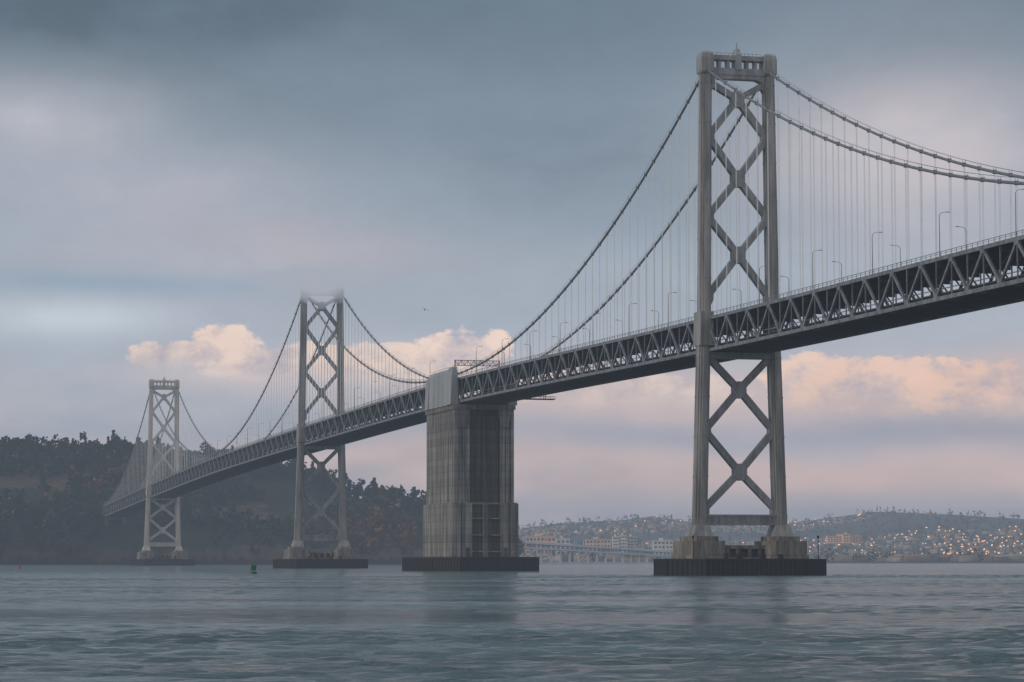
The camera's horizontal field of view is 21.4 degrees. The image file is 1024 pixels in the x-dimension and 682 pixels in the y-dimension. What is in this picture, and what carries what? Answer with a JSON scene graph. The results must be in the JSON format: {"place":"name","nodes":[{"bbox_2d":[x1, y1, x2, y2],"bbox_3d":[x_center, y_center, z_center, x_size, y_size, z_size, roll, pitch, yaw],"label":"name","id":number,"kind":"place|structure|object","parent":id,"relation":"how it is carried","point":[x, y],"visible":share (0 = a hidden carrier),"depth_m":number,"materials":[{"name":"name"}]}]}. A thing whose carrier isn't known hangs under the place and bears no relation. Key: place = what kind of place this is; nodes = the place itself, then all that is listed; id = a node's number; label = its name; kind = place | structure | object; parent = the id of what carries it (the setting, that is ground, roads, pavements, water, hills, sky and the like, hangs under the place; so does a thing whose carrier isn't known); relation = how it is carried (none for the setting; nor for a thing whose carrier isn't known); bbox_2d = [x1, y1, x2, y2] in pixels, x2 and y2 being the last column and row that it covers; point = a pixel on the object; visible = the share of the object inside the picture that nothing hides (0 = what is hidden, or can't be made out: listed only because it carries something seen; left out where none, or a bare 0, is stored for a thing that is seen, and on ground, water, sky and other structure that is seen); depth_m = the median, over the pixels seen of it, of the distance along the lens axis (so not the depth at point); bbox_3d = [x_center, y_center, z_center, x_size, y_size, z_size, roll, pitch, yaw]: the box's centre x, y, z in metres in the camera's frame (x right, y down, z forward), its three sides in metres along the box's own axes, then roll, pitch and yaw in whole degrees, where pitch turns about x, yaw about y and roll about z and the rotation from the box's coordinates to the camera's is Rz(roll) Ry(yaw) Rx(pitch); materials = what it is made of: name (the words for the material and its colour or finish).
{"place":"outdoors","nodes":[
{"label":"outdoors","id":0,"kind":"place"},
{"bbox_2d":[0,454,518,564],"bbox_3d":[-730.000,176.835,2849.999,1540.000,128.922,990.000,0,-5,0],"label":"island hill","id":1,"kind":"structure","parent":0,"point":[115,542],"depth_m":2536.62,"materials":[{"name":"green plant"}]},
{"bbox_2d":[9,430,425,507],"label":"ridge trees","id":2,"kind":"object","parent":1,"relation":"on","point":[65,443],"visible":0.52,"depth_m":2756.97,"materials":[{"name":"green plant"}]},
{"bbox_2d":[0,434,524,555],"bbox_3d":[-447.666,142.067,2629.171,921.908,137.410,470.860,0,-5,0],"label":"forest trees","id":3,"kind":"object","parent":1,"relation":"on","point":[407,525],"visible":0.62,"depth_m":2625.25,"materials":[{"name":"green plant"}]},
{"bbox_2d":[0,563,1023,681],"bbox_3d":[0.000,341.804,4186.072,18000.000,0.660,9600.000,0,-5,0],"label":"water","id":4,"kind":"structure","parent":0,"point":[868,622],"depth_m":206.97,"materials":[{"name":"liquid"}]},
{"bbox_2d":[249,563,256,573],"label":"navigation buoy","id":5,"kind":"object","parent":4,"relation":"on","point":[253,566],"visible":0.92,"depth_m":926.24,"materials":[{"name":"green paint"}]},
{"bbox_2d":[102,43,1023,575],"bbox_3d":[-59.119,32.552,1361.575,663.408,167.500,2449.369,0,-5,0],"label":"suspension bridge","id":6,"kind":"structure","parent":4,"relation":"in","point":[470,513],"depth_m":873.21,"materials":[{"name":"paint"}]},
{"bbox_2d":[454,360,499,366],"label":"sign gantry","id":7,"kind":"object","parent":6,"relation":"attached to","point":[458,363],"visible":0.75,"depth_m":1167.16,"materials":[{"name":"metal"}]},
{"bbox_2d":[520,393,555,399],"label":"maintenance platform","id":8,"kind":"structure","parent":6,"relation":"on","point":[531,398],"depth_m":1092.43,"materials":[{"name":"metal"}]},
{"bbox_2d":[668,292,676,325],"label":"street lamp","id":9,"kind":"object","parent":6,"relation":"on","point":[668,307],"visible":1,"depth_m":876.89,"materials":[{"name":"metal"}]},
{"bbox_2d":[759,266,762,302],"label":"street lamp","id":10,"kind":"object","parent":6,"relation":"on","point":[759,284],"visible":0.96,"depth_m":792.67,"materials":[{"name":"metal"}]},
{"bbox_2d":[812,250,821,289],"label":"street lamp","id":11,"kind":"object","parent":6,"relation":"on","point":[812,267],"visible":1,"depth_m":750.66,"materials":[{"name":"metal"}]},
{"bbox_2d":[872,232,882,273],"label":"street lamp","id":12,"kind":"object","parent":6,"relation":"on","point":[872,249],"visible":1,"depth_m":708.58,"materials":[{"name":"metal"}]},
{"bbox_2d":[939,212,948,255],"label":"street lamp","id":13,"kind":"object","parent":6,"relation":"on","point":[939,232],"visible":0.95,"depth_m":666.42,"materials":[{"name":"metal"}]},
{"bbox_2d":[1015,189,1023,236],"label":"street lamp","id":14,"kind":"object","parent":6,"relation":"on","point":[1015,211],"visible":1,"depth_m":624.35,"materials":[{"name":"metal"}]},
{"bbox_2d":[519,538,672,563],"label":"viaduct bridge","id":15,"kind":"structure","parent":4,"relation":"in","point":[572,546],"depth_m":3148.15,"materials":[{"name":"concrete"}]},
{"bbox_2d":[0,0,1023,528],"label":"sky","id":16,"kind":"structure","parent":0,"point":[173,173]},
{"bbox_2d":[518,512,1023,562],"bbox_3d":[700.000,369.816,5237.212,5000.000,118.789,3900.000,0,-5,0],"label":"distant hills","id":17,"kind":"structure","parent":0,"point":[912,524],"depth_m":5710.89,"materials":[{"name":"grey"}]},
{"bbox_2d":[525,534,554,554],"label":"warehouse","id":18,"kind":"structure","parent":17,"relation":"on","point":[542,539],"depth_m":3989.20,"materials":[{"name":"beige concrete"}]},
{"bbox_2d":[526,538,553,552],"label":"windows","id":19,"kind":"structure","parent":18,"relation":"in","point":[527,539],"depth_m":3988.69,"materials":[{"name":"grey glass"}]},
{"bbox_2d":[556,536,569,553],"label":"office building","id":20,"kind":"structure","parent":17,"relation":"on","point":[561,540],"depth_m":3939.09,"materials":[{"name":"beige concrete"}]},
{"bbox_2d":[557,540,568,553],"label":"windows","id":21,"kind":"structure","parent":20,"relation":"in","point":[558,541],"depth_m":3939.34,"materials":[{"name":"grey glass"}]},
{"bbox_2d":[585,537,610,553],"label":"office building","id":22,"kind":"structure","parent":17,"relation":"on","point":[597,542],"depth_m":3889.14,"materials":[{"name":"beige concrete"}]},
{"bbox_2d":[587,541,609,550],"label":"windows","id":23,"kind":"structure","parent":22,"relation":"in","point":[587,541],"depth_m":3888.69,"materials":[{"name":"grey glass"}]},
{"bbox_2d":[612,534,619,551],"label":"apartment building","id":24,"kind":"structure","parent":17,"relation":"on","point":[615,539],"depth_m":3689.97,"materials":[{"name":"grey concrete"}]},
{"bbox_2d":[619,533,626,552],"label":"apartment building","id":25,"kind":"structure","parent":17,"relation":"on","point":[622,541],"depth_m":3690.02,"materials":[{"name":"grey concrete"}]},
{"bbox_2d":[627,534,636,552],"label":"apartment building","id":26,"kind":"structure","parent":17,"relation":"on","point":[631,541],"depth_m":3709.80,"materials":[{"name":"grey concrete"}]},
{"bbox_2d":[652,538,673,554],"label":"warehouse","id":27,"kind":"structure","parent":17,"relation":"on","point":[660,544],"depth_m":3639.66,"materials":[{"name":"beige concrete"}]},
{"bbox_2d":[654,542,671,554],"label":"windows","id":28,"kind":"structure","parent":27,"relation":"in","point":[654,542],"depth_m":3639.74,"materials":[{"name":"grey glass"}]},
{"bbox_2d":[518,511,1023,561],"bbox_3d":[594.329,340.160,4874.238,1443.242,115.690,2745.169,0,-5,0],"label":"distant city","id":29,"kind":"object","parent":17,"relation":"on","point":[1018,556],"visible":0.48,"depth_m":5133.28,"materials":[{"name":"brown"}]},
{"bbox_2d":[518,506,1023,561],"bbox_3d":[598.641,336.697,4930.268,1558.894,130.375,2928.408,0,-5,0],"label":"distant trees","id":30,"kind":"object","parent":17,"relation":"on","point":[846,549],"visible":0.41,"depth_m":5449.04,"materials":[{"name":"green plant"}]},
{"bbox_2d":[826,534,860,542],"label":"campus building","id":31,"kind":"structure","parent":17,"relation":"on","point":[838,539],"depth_m":4887.09,"materials":[{"name":"beige concrete"}]},
{"bbox_2d":[828,537,859,541],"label":"windows","id":32,"kind":"structure","parent":31,"relation":"in","point":[828,537],"depth_m":4887.05,"materials":[{"name":"grey glass"}]},
{"bbox_2d":[842,532,850,542],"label":"campus building","id":33,"kind":"structure","parent":17,"relation":"on","point":[846,537],"depth_m":4867.41,"materials":[{"name":"beige concrete"}]},
{"bbox_2d":[851,552,879,561],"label":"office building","id":34,"kind":"structure","parent":17,"relation":"on","point":[865,553],"depth_m":3588.32,"materials":[{"name":"grey concrete"}]}
]}

